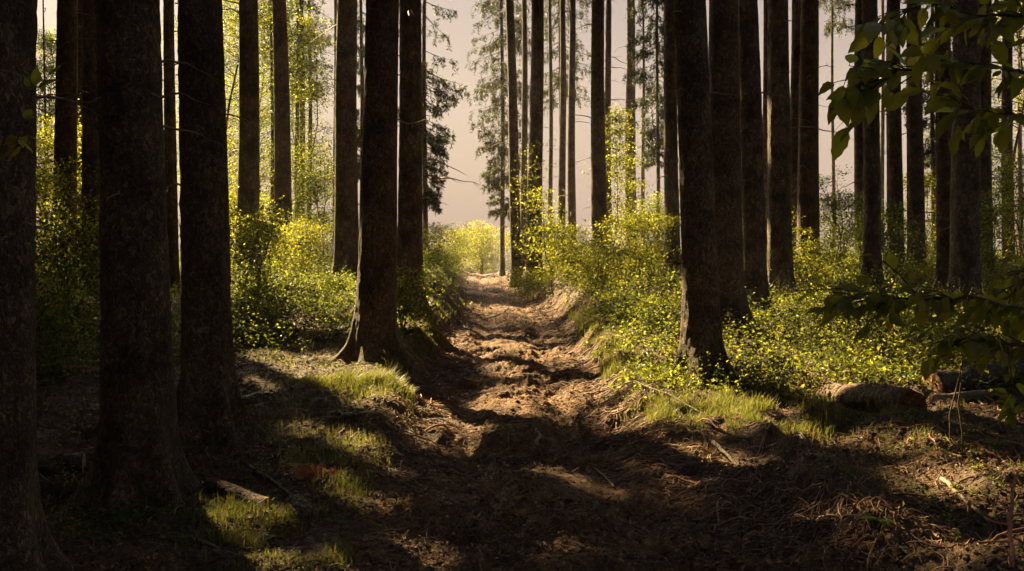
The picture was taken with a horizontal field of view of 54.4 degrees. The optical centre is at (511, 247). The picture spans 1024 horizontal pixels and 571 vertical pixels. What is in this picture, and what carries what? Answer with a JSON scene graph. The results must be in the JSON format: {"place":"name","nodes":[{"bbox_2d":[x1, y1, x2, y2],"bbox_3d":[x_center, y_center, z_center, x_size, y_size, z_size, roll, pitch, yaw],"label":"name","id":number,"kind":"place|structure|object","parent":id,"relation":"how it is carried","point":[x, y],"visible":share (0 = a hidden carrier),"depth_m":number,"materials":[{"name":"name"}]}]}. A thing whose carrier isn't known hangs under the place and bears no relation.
{"place":"outdoors","nodes":[
{"label":"outdoors","id":0,"kind":"place"},
{"bbox_2d":[35,259,1023,570],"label":"ground","id":1,"kind":"structure","parent":0,"point":[471,379],"depth_m":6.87,"materials":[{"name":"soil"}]},
{"bbox_2d":[0,64,61,191],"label":"beech sapling","id":2,"kind":"object","parent":1,"relation":"on","point":[11,141],"visible":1,"depth_m":3.10,"materials":[{"name":"green plant"}]},
{"bbox_2d":[36,28,55,234],"bbox_3d":[-18.441,-4.189,39.611,7.904,9.585,9.410,0,0,-28],"label":"beech tree","id":3,"kind":"object","parent":1,"relation":"on","point":[50,47],"visible":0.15,"depth_m":39.41,"materials":[{"name":"green plant"}]},
{"bbox_2d":[0,0,100,570],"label":"spruce tree","id":4,"kind":"object","parent":1,"relation":"on","point":[28,542],"visible":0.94,"depth_m":4.22,"materials":[{"name":"brown plant"}]},
{"bbox_2d":[35,93,81,267],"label":"shrub","id":5,"kind":"object","parent":1,"relation":"on","point":[47,144],"visible":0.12,"depth_m":23.79,"materials":[{"name":"green plant"}]},
{"bbox_2d":[37,0,82,281],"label":"spruce tree","id":6,"kind":"object","parent":1,"relation":"on","point":[65,128],"visible":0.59,"depth_m":19.60,"materials":[{"name":"bark"},{"name":"needle"}]},
{"bbox_2d":[36,451,85,475],"bbox_3d":[-3.109,1.463,6.731,0.412,0.193,0.172,0,0,-15],"label":"fallen log","id":7,"kind":"object","parent":1,"relation":"on","point":[51,460],"visible":0.53,"depth_m":6.68,"materials":[{"name":"brown wood"}]},
{"bbox_2d":[47,0,82,265],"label":"spruce tree","id":8,"kind":"object","parent":1,"relation":"on","point":[80,42],"visible":0.09,"depth_m":25.88,"materials":[{"name":"brown wood"}]},
{"bbox_2d":[35,206,100,321],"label":"shrub","id":9,"kind":"object","parent":1,"relation":"on","point":[76,234],"visible":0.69,"depth_m":13.09,"materials":[{"name":"green plant"}]},
{"bbox_2d":[35,271,100,378],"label":"shrub","id":10,"kind":"object","parent":1,"relation":"on","point":[44,317],"visible":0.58,"depth_m":10.00,"materials":[{"name":"green plant"}]},
{"bbox_2d":[37,0,99,294],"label":"spruce tree","id":11,"kind":"object","parent":1,"relation":"on","point":[90,140],"visible":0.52,"depth_m":17.35,"materials":[{"name":"brown wood"}]},
{"bbox_2d":[35,154,178,290],"bbox_3d":[-8.030,-0.350,16.898,4.134,2.566,4.021,0,0,21],"label":"shrub","id":12,"kind":"object","parent":1,"relation":"on","point":[54,180],"visible":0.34,"depth_m":17.00,"materials":[{"name":"green plant"}]},
{"bbox_2d":[47,0,231,518],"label":"spruce tree","id":13,"kind":"object","parent":1,"relation":"on","point":[139,451],"visible":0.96,"depth_m":5.81,"materials":[{"name":"brown plant"}]},
{"bbox_2d":[162,0,180,289],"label":"spruce tree","id":14,"kind":"object","parent":1,"relation":"on","point":[170,145],"visible":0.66,"depth_m":18.37,"materials":[{"name":"bark"},{"name":"needle"}]},
{"bbox_2d":[162,0,270,450],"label":"spruce tree","id":15,"kind":"object","parent":1,"relation":"on","point":[211,405],"visible":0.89,"depth_m":7.43,"materials":[{"name":"brown plant"}]},
{"bbox_2d":[203,478,272,508],"bbox_3d":[-1.669,1.506,6.061,0.661,0.125,0.107,0,0,43],"label":"fallen log","id":16,"kind":"object","parent":1,"relation":"on","point":[222,487],"visible":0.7,"depth_m":6.04,"materials":[{"name":"brown wood"}]},
{"bbox_2d":[161,1,316,241],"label":"beech tree","id":17,"kind":"object","parent":1,"relation":"on","point":[230,68],"visible":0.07,"depth_m":44.47,"materials":[{"name":"green plant"}]},
{"bbox_2d":[178,171,303,278],"bbox_3d":[-6.152,-0.444,22.139,2.884,2.572,3.140,0,0,-29],"label":"shrub","id":18,"kind":"object","parent":1,"relation":"on","point":[233,210],"visible":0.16,"depth_m":21.98,"materials":[{"name":"green plant"}]},
{"bbox_2d":[223,0,271,280],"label":"spruce tree","id":19,"kind":"object","parent":1,"relation":"on","point":[248,184],"visible":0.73,"depth_m":21.28,"materials":[{"name":"bark"},{"name":"needle"}]},
{"bbox_2d":[161,0,334,250],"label":"beech tree","id":20,"kind":"object","parent":1,"relation":"on","point":[262,115],"visible":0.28,"depth_m":33.73,"materials":[{"name":"green plant"}]},
{"bbox_2d":[162,0,336,258],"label":"beech tree","id":21,"kind":"object","parent":1,"relation":"on","point":[232,87],"visible":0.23,"depth_m":30.67,"materials":[{"name":"green plant"}]},
{"bbox_2d":[178,288,323,341],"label":"shrub","id":22,"kind":"object","parent":1,"relation":"on","point":[244,305],"visible":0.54,"depth_m":12.52,"materials":[{"name":"green plant"}]},
{"bbox_2d":[177,0,333,241],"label":"beech tree","id":23,"kind":"object","parent":1,"relation":"on","point":[262,62],"visible":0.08,"depth_m":47.79,"materials":[{"name":"green plant"}]},
{"bbox_2d":[35,242,476,388],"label":"undergrowth","id":24,"kind":"object","parent":1,"relation":"on","point":[55,366],"visible":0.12,"depth_m":12.75,"materials":[{"name":"green plant"}]},
{"bbox_2d":[174,269,354,329],"bbox_3d":[-3.157,0.748,13.496,2.757,0.953,2.709,0,0,0],"label":"shrub","id":25,"kind":"object","parent":1,"relation":"on","point":[266,286],"visible":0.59,"depth_m":13.36,"materials":[{"name":"green plant"}]},
{"bbox_2d":[229,209,312,283],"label":"shrub","id":26,"kind":"object","parent":1,"relation":"on","point":[272,240],"visible":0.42,"depth_m":20.78,"materials":[{"name":"green plant"}]},
{"bbox_2d":[229,202,322,310],"bbox_3d":[-3.607,0.196,14.511,1.607,1.745,1.563,0,0,-36],"label":"shrub","id":27,"kind":"object","parent":1,"relation":"on","point":[258,249],"visible":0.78,"depth_m":14.50,"materials":[{"name":"green plant"}]},
{"bbox_2d":[230,214,333,273],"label":"shrub","id":28,"kind":"object","parent":1,"relation":"on","point":[312,230],"visible":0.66,"depth_m":23.80,"materials":[{"name":"green plant"}]},
{"bbox_2d":[260,0,320,266],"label":"spruce tree","id":29,"kind":"object","parent":1,"relation":"on","point":[282,159],"visible":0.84,"depth_m":27.20,"materials":[{"name":"brown plant"}]},
{"bbox_2d":[259,24,333,252],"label":"beech tree","id":30,"kind":"object","parent":1,"relation":"on","point":[291,126],"visible":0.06,"depth_m":50.81,"materials":[{"name":"green plant"}]},
{"bbox_2d":[258,0,335,254],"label":"spruce tree","id":31,"kind":"object","parent":1,"relation":"on","point":[297,56],"visible":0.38,"depth_m":39.90,"materials":[{"name":"green plant"}]},
{"bbox_2d":[264,149,334,263],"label":"shrub","id":32,"kind":"object","parent":1,"relation":"on","point":[312,191],"visible":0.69,"depth_m":30.67,"materials":[{"name":"green plant"}]},
{"bbox_2d":[284,494,316,522],"bbox_3d":[-1.188,1.477,5.600,0.129,0.137,0.324,0,0,-25],"label":"rock","id":33,"kind":"object","parent":1,"relation":"on","point":[301,504],"visible":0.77,"depth_m":5.52,"materials":[{"name":"grey stone"}]},
{"bbox_2d":[288,0,318,257],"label":"spruce tree","id":34,"kind":"object","parent":1,"relation":"on","point":[300,2],"visible":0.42,"depth_m":37.92,"materials":[{"name":"brown wood"}]},
{"bbox_2d":[252,267,356,314],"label":"shrub","id":35,"kind":"object","parent":1,"relation":"on","point":[326,281],"visible":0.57,"depth_m":14.80,"materials":[{"name":"green plant"}]},
{"bbox_2d":[265,13,360,253],"bbox_3d":[-7.338,-4.025,36.660,4.011,9.311,5.096,0,0,0],"label":"beech tree","id":36,"kind":"object","parent":1,"relation":"on","point":[315,25],"visible":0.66,"depth_m":36.57,"materials":[{"name":"green plant"}]},
{"bbox_2d":[304,0,359,282],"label":"spruce tree","id":37,"kind":"object","parent":1,"relation":"on","point":[346,231],"visible":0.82,"depth_m":21.39,"materials":[{"name":"brown wood"}]},
{"bbox_2d":[328,0,365,231],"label":"spruce tree","id":38,"kind":"object","parent":1,"relation":"on","point":[361,48],"visible":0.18,"depth_m":37.93,"materials":[{"name":"brown wood"}]},
{"bbox_2d":[316,0,433,375],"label":"spruce tree","id":39,"kind":"object","parent":1,"relation":"on","point":[374,332],"visible":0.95,"depth_m":10.88,"materials":[{"name":"brown plant"}]},
{"bbox_2d":[352,0,483,322],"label":"spruce tree","id":40,"kind":"object","parent":1,"relation":"on","point":[410,224],"visible":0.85,"depth_m":15.03,"materials":[{"name":"brown wood"}]},
{"bbox_2d":[396,262,460,330],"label":"shrub","id":41,"kind":"object","parent":1,"relation":"on","point":[403,280],"visible":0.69,"depth_m":13.17,"materials":[{"name":"green plant"}]},
{"bbox_2d":[398,0,466,258],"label":"spruce tree","id":42,"kind":"object","parent":1,"relation":"on","point":[436,148],"visible":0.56,"depth_m":33.91,"materials":[{"name":"green wood"}]},
{"bbox_2d":[423,222,471,264],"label":"shrub","id":43,"kind":"object","parent":1,"relation":"on","point":[434,236],"visible":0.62,"depth_m":29.86,"materials":[{"name":"green plant"}]},
{"bbox_2d":[430,224,493,265],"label":"shrub","id":44,"kind":"object","parent":1,"relation":"on","point":[459,233],"visible":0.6,"depth_m":45.85,"materials":[{"name":"green plant"}]},
{"bbox_2d":[429,219,510,273],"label":"shrub","id":45,"kind":"object","parent":1,"relation":"on","point":[485,251],"visible":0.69,"depth_m":57.45,"materials":[{"name":"green plant"}]},
{"bbox_2d":[463,0,530,275],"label":"spruce tree","id":46,"kind":"object","parent":1,"relation":"on","point":[502,213],"visible":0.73,"depth_m":45.82,"materials":[{"name":"green plant"}]},
{"bbox_2d":[482,0,546,287],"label":"spruce tree","id":47,"kind":"object","parent":1,"relation":"on","point":[513,112],"visible":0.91,"depth_m":32.88,"materials":[{"name":"brown wood"}]},
{"bbox_2d":[502,0,528,270],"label":"spruce tree","id":48,"kind":"object","parent":1,"relation":"on","point":[524,124],"visible":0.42,"depth_m":40.91,"materials":[{"name":"brown wood"}]},
{"bbox_2d":[466,133,578,297],"bbox_3d":[0.447,-0.859,27.350,2.630,4.681,2.222,0,0,-40],"label":"beech sapling","id":49,"kind":"object","parent":1,"relation":"on","point":[532,175],"visible":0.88,"depth_m":27.02,"materials":[{"name":"green plant"}]},
{"bbox_2d":[501,268,555,300],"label":"shrub","id":50,"kind":"object","parent":1,"relation":"on","point":[531,276],"visible":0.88,"depth_m":25.34,"materials":[{"name":"green plant"}]},
{"bbox_2d":[37,291,1023,570],"bbox_3d":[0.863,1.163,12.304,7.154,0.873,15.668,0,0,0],"label":"grass","id":51,"kind":"structure","parent":1,"relation":"on","point":[664,405],"depth_m":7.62,"materials":[{"name":"green plant"}]},
{"bbox_2d":[41,283,1023,570],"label":"root fibres","id":52,"kind":"object","parent":1,"relation":"on","point":[729,503],"visible":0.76,"depth_m":6.79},
{"bbox_2d":[520,0,562,294],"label":"spruce tree","id":53,"kind":"object","parent":1,"relation":"on","point":[537,83],"visible":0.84,"depth_m":27.86,"materials":[{"name":"brown wood"}]},
{"bbox_2d":[498,186,586,297],"bbox_3d":[0.865,-0.095,22.969,2.498,2.768,2.449,0,0,-39],"label":"beech sapling","id":54,"kind":"object","parent":1,"relation":"on","point":[540,202],"visible":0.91,"depth_m":22.97,"materials":[{"name":"green plant"}]},
{"bbox_2d":[543,0,558,250],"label":"spruce tree","id":55,"kind":"object","parent":1,"relation":"on","point":[551,138],"visible":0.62,"depth_m":46.93,"materials":[{"name":"brown wood"}]},
{"bbox_2d":[550,0,569,238],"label":"spruce tree","id":56,"kind":"object","parent":1,"relation":"on","point":[562,162],"visible":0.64,"depth_m":39.90,"materials":[{"name":"brown wood"}]},
{"bbox_2d":[514,0,611,180],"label":"spruce tree","id":57,"kind":"object","parent":1,"relation":"on","point":[555,74],"visible":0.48,"depth_m":49.85,"materials":[{"name":"green wood"}]},
{"bbox_2d":[512,218,625,269],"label":"shrub","id":58,"kind":"object","parent":1,"relation":"on","point":[567,243],"visible":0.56,"depth_m":23.98,"materials":[{"name":"green plant"}]},
{"bbox_2d":[555,0,590,251],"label":"spruce tree","id":59,"kind":"object","parent":1,"relation":"on","point":[571,199],"visible":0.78,"depth_m":37.90,"materials":[{"name":"brown wood"}]},
{"bbox_2d":[517,232,675,293],"bbox_3d":[1.547,0.313,18.877,3.384,1.263,2.923,0,0,0],"label":"shrub","id":60,"kind":"object","parent":1,"relation":"on","point":[596,279],"visible":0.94,"depth_m":18.76,"materials":[{"name":"green plant"}]},
{"bbox_2d":[177,294,1023,570],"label":"twigs","id":61,"kind":"object","parent":1,"relation":"on","point":[990,560],"visible":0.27,"depth_m":5.23,"materials":[{"name":"brown wood"}]},
{"bbox_2d":[562,0,639,263],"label":"spruce tree","id":62,"kind":"object","parent":1,"relation":"on","point":[598,186],"visible":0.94,"depth_m":26.33,"materials":[{"name":"brown wood"}]},
{"bbox_2d":[587,0,616,248],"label":"spruce tree","id":63,"kind":"object","parent":1,"relation":"on","point":[607,84],"visible":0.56,"depth_m":40.91,"materials":[{"name":"brown wood"}]},
{"bbox_2d":[578,103,656,249],"bbox_3d":[3.039,-1.809,28.662,2.243,4.826,1.756,0,0,0],"label":"beech sapling","id":64,"kind":"object","parent":1,"relation":"on","point":[619,119],"visible":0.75,"depth_m":28.66,"materials":[{"name":"green plant"}]},
{"bbox_2d":[559,210,680,278],"bbox_3d":[2.739,-0.019,22.066,3.413,1.702,3.166,0,0,0],"label":"shrub","id":65,"kind":"object","parent":1,"relation":"on","point":[635,225],"visible":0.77,"depth_m":21.86,"materials":[{"name":"green plant"}]},
{"bbox_2d":[611,0,651,251],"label":"spruce tree","id":66,"kind":"object","parent":1,"relation":"on","point":[630,93],"visible":0.48,"depth_m":45.83,"materials":[{"name":"brown wood"}]},
{"bbox_2d":[606,122,657,249],"bbox_3d":[3.438,-1.506,28.830,2.779,4.216,2.458,0,0,-38],"label":"beech sapling","id":67,"kind":"object","parent":1,"relation":"on","point":[628,187],"visible":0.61,"depth_m":28.84,"materials":[{"name":"green plant"}]},
{"bbox_2d":[618,187,680,266],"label":"shrub","id":68,"kind":"object","parent":1,"relation":"on","point":[657,205],"visible":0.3,"depth_m":25.96,"materials":[{"name":"green plant"}]},
{"bbox_2d":[622,0,678,245],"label":"spruce tree","id":69,"kind":"object","parent":1,"relation":"on","point":[656,131],"visible":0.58,"depth_m":39.93,"materials":[{"name":"green plant"}]},
{"bbox_2d":[626,0,681,282],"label":"spruce tree","id":70,"kind":"object","parent":1,"relation":"on","point":[671,191],"visible":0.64,"depth_m":21.86,"materials":[{"name":"brown wood"}]},
{"bbox_2d":[666,0,752,389],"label":"spruce tree","id":71,"kind":"object","parent":1,"relation":"on","point":[700,327],"visible":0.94,"depth_m":9.43,"materials":[{"name":"brown plant"}]},
{"bbox_2d":[708,0,764,339],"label":"spruce tree","id":72,"kind":"object","parent":1,"relation":"on","point":[723,57],"visible":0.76,"depth_m":12.97,"materials":[{"name":"brown plant"}]},
{"bbox_2d":[726,339,806,400],"bbox_3d":[2.237,1.139,8.842,0.714,0.681,0.743,0,0,0],"label":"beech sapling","id":73,"kind":"object","parent":1,"relation":"on","point":[757,362],"visible":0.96,"depth_m":8.79,"materials":[{"name":"green plant"}]},
{"bbox_2d":[523,238,1023,402],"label":"undergrowth","id":74,"kind":"object","parent":1,"relation":"on","point":[834,367],"visible":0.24,"depth_m":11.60,"materials":[{"name":"green plant"}]},
{"bbox_2d":[762,0,791,255],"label":"spruce tree","id":75,"kind":"object","parent":1,"relation":"on","point":[765,109],"visible":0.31,"depth_m":33.92,"materials":[{"name":"brown wood"}]},
{"bbox_2d":[738,0,816,316],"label":"spruce tree","id":76,"kind":"object","parent":1,"relation":"on","point":[753,212],"visible":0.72,"depth_m":14.34,"materials":[{"name":"brown wood"}]},
{"bbox_2d":[760,0,826,258],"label":"spruce tree","id":77,"kind":"object","parent":1,"relation":"on","point":[795,52],"visible":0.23,"depth_m":26.89,"materials":[{"name":"brown wood"}]},
{"bbox_2d":[767,0,852,302],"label":"spruce tree","id":78,"kind":"object","parent":1,"relation":"on","point":[779,238],"visible":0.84,"depth_m":16.81,"materials":[{"name":"brown wood"}]},
{"bbox_2d":[792,0,834,277],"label":"spruce tree","id":79,"kind":"object","parent":1,"relation":"on","point":[807,211],"visible":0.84,"depth_m":23.33,"materials":[{"name":"brown plant"}]},
{"bbox_2d":[792,220,861,297],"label":"shrub","id":80,"kind":"object","parent":1,"relation":"on","point":[806,261],"visible":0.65,"depth_m":17.90,"materials":[{"name":"green plant"}]},
{"bbox_2d":[819,0,854,250],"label":"spruce tree","id":81,"kind":"object","parent":1,"relation":"on","point":[829,24],"visible":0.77,"depth_m":49.92,"materials":[{"name":"green wood"}]},
{"bbox_2d":[792,165,894,267],"bbox_3d":[8.550,-0.748,26.107,3.182,2.866,3.271,0,0,44],"label":"shrub","id":82,"kind":"object","parent":1,"relation":"on","point":[831,201],"visible":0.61,"depth_m":25.83,"materials":[{"name":"green plant"}]},
{"bbox_2d":[822,0,887,289],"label":"spruce tree","id":83,"kind":"object","parent":1,"relation":"on","point":[872,240],"visible":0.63,"depth_m":19.85,"materials":[{"name":"brown wood"}]},
{"bbox_2d":[824,0,886,261],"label":"spruce tree","id":84,"kind":"object","parent":1,"relation":"on","point":[858,146],"visible":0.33,"depth_m":26.88,"materials":[{"name":"brown wood"}]},
{"bbox_2d":[816,381,926,412],"bbox_3d":[2.992,1.284,8.409,0.258,0.374,1.527,0,0,-7],"label":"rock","id":85,"kind":"object","parent":1,"relation":"on","point":[863,396],"visible":0.67,"depth_m":8.12,"materials":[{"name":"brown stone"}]},
{"bbox_2d":[880,0,905,246],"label":"spruce tree","id":86,"kind":"object","parent":1,"relation":"on","point":[882,130],"visible":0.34,"depth_m":43.94,"materials":[{"name":"brown wood"}]},
{"bbox_2d":[855,0,932,268],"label":"spruce tree","id":87,"kind":"object","parent":1,"relation":"on","point":[894,134],"visible":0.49,"depth_m":25.32,"materials":[{"name":"brown wood"}]},
{"bbox_2d":[790,0,1023,428],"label":"beech tree","id":88,"kind":"object","parent":1,"relation":"on","point":[920,61],"visible":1,"depth_m":2.66,"materials":[{"name":"green plant"}]},
{"bbox_2d":[882,165,935,260],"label":"shrub","id":89,"kind":"object","parent":1,"relation":"on","point":[927,183],"visible":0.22,"depth_m":27.97,"materials":[{"name":"green plant"}]},
{"bbox_2d":[826,200,994,286],"bbox_3d":[7.954,-0.056,20.918,2.832,1.943,3.558,0,0,-10],"label":"shrub","id":90,"kind":"object","parent":1,"relation":"on","point":[885,235],"visible":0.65,"depth_m":20.95,"materials":[{"name":"green plant"}]},
{"bbox_2d":[902,3,935,269],"bbox_3d":[10.273,-12.541,25.123,6.216,29.000,6.481,0,0,0],"label":"spruce tree","id":91,"kind":"object","parent":1,"relation":"on","point":[915,153],"visible":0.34,"depth_m":24.81,"materials":[{"name":"brown wood"}]},
{"bbox_2d":[900,0,952,256],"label":"spruce tree","id":92,"kind":"object","parent":1,"relation":"on","point":[929,152],"visible":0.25,"depth_m":33.92,"materials":[{"name":"green wood"}]},
{"bbox_2d":[872,254,1023,447],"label":"beech sapling","id":93,"kind":"object","parent":1,"relation":"on","point":[889,324],"visible":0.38,"depth_m":6.62,"materials":[{"name":"green plant"}]},
{"bbox_2d":[884,0,1023,159],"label":"beech tree","id":94,"kind":"object","parent":1,"relation":"on","point":[1016,35],"visible":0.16,"depth_m":32.90,"materials":[{"name":"green plant"}]},
{"bbox_2d":[924,0,999,312],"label":"spruce tree","id":95,"kind":"object","parent":1,"relation":"on","point":[965,226],"visible":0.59,"depth_m":15.42,"materials":[{"name":"brown wood"}]},
{"bbox_2d":[928,0,1010,294],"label":"spruce tree","id":96,"kind":"object","parent":1,"relation":"on","point":[943,166],"visible":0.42,"depth_m":17.86,"materials":[{"name":"brown plant"}]},
{"bbox_2d":[921,188,1023,278],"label":"shrub","id":97,"kind":"object","parent":1,"relation":"on","point":[989,221],"visible":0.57,"depth_m":22.88,"materials":[{"name":"green plant"}]},
{"bbox_2d":[921,361,1023,393],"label":"fallen log","id":98,"kind":"object","parent":1,"relation":"on","point":[943,380],"visible":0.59,"depth_m":9.01,"materials":[{"name":"brown wood"}]},
{"bbox_2d":[975,471,1019,567],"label":"broken twig","id":99,"kind":"object","parent":1,"relation":"on","point":[1009,540],"visible":1,"depth_m":4.42,"materials":[{"name":"brown wood"}]},
{"bbox_2d":[979,0,1016,271],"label":"spruce tree","id":100,"kind":"object","parent":1,"relation":"on","point":[986,101],"visible":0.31,"depth_m":24.85,"materials":[{"name":"brown wood"}]},
{"bbox_2d":[992,0,1022,257],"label":"spruce tree","id":101,"kind":"object","parent":1,"relation":"on","point":[1006,101],"visible":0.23,"depth_m":27.89,"materials":[{"name":"brown wood"}]},
{"bbox_2d":[992,147,1023,267],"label":"shrub","id":102,"kind":"object","parent":1,"relation":"on","point":[1006,182],"visible":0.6,"depth_m":26.19,"materials":[{"name":"green plant"}]},
{"bbox_2d":[36,0,1023,271],"label":"sky","id":103,"kind":"structure","parent":0,"point":[465,202],"materials":[{"name":"white"}]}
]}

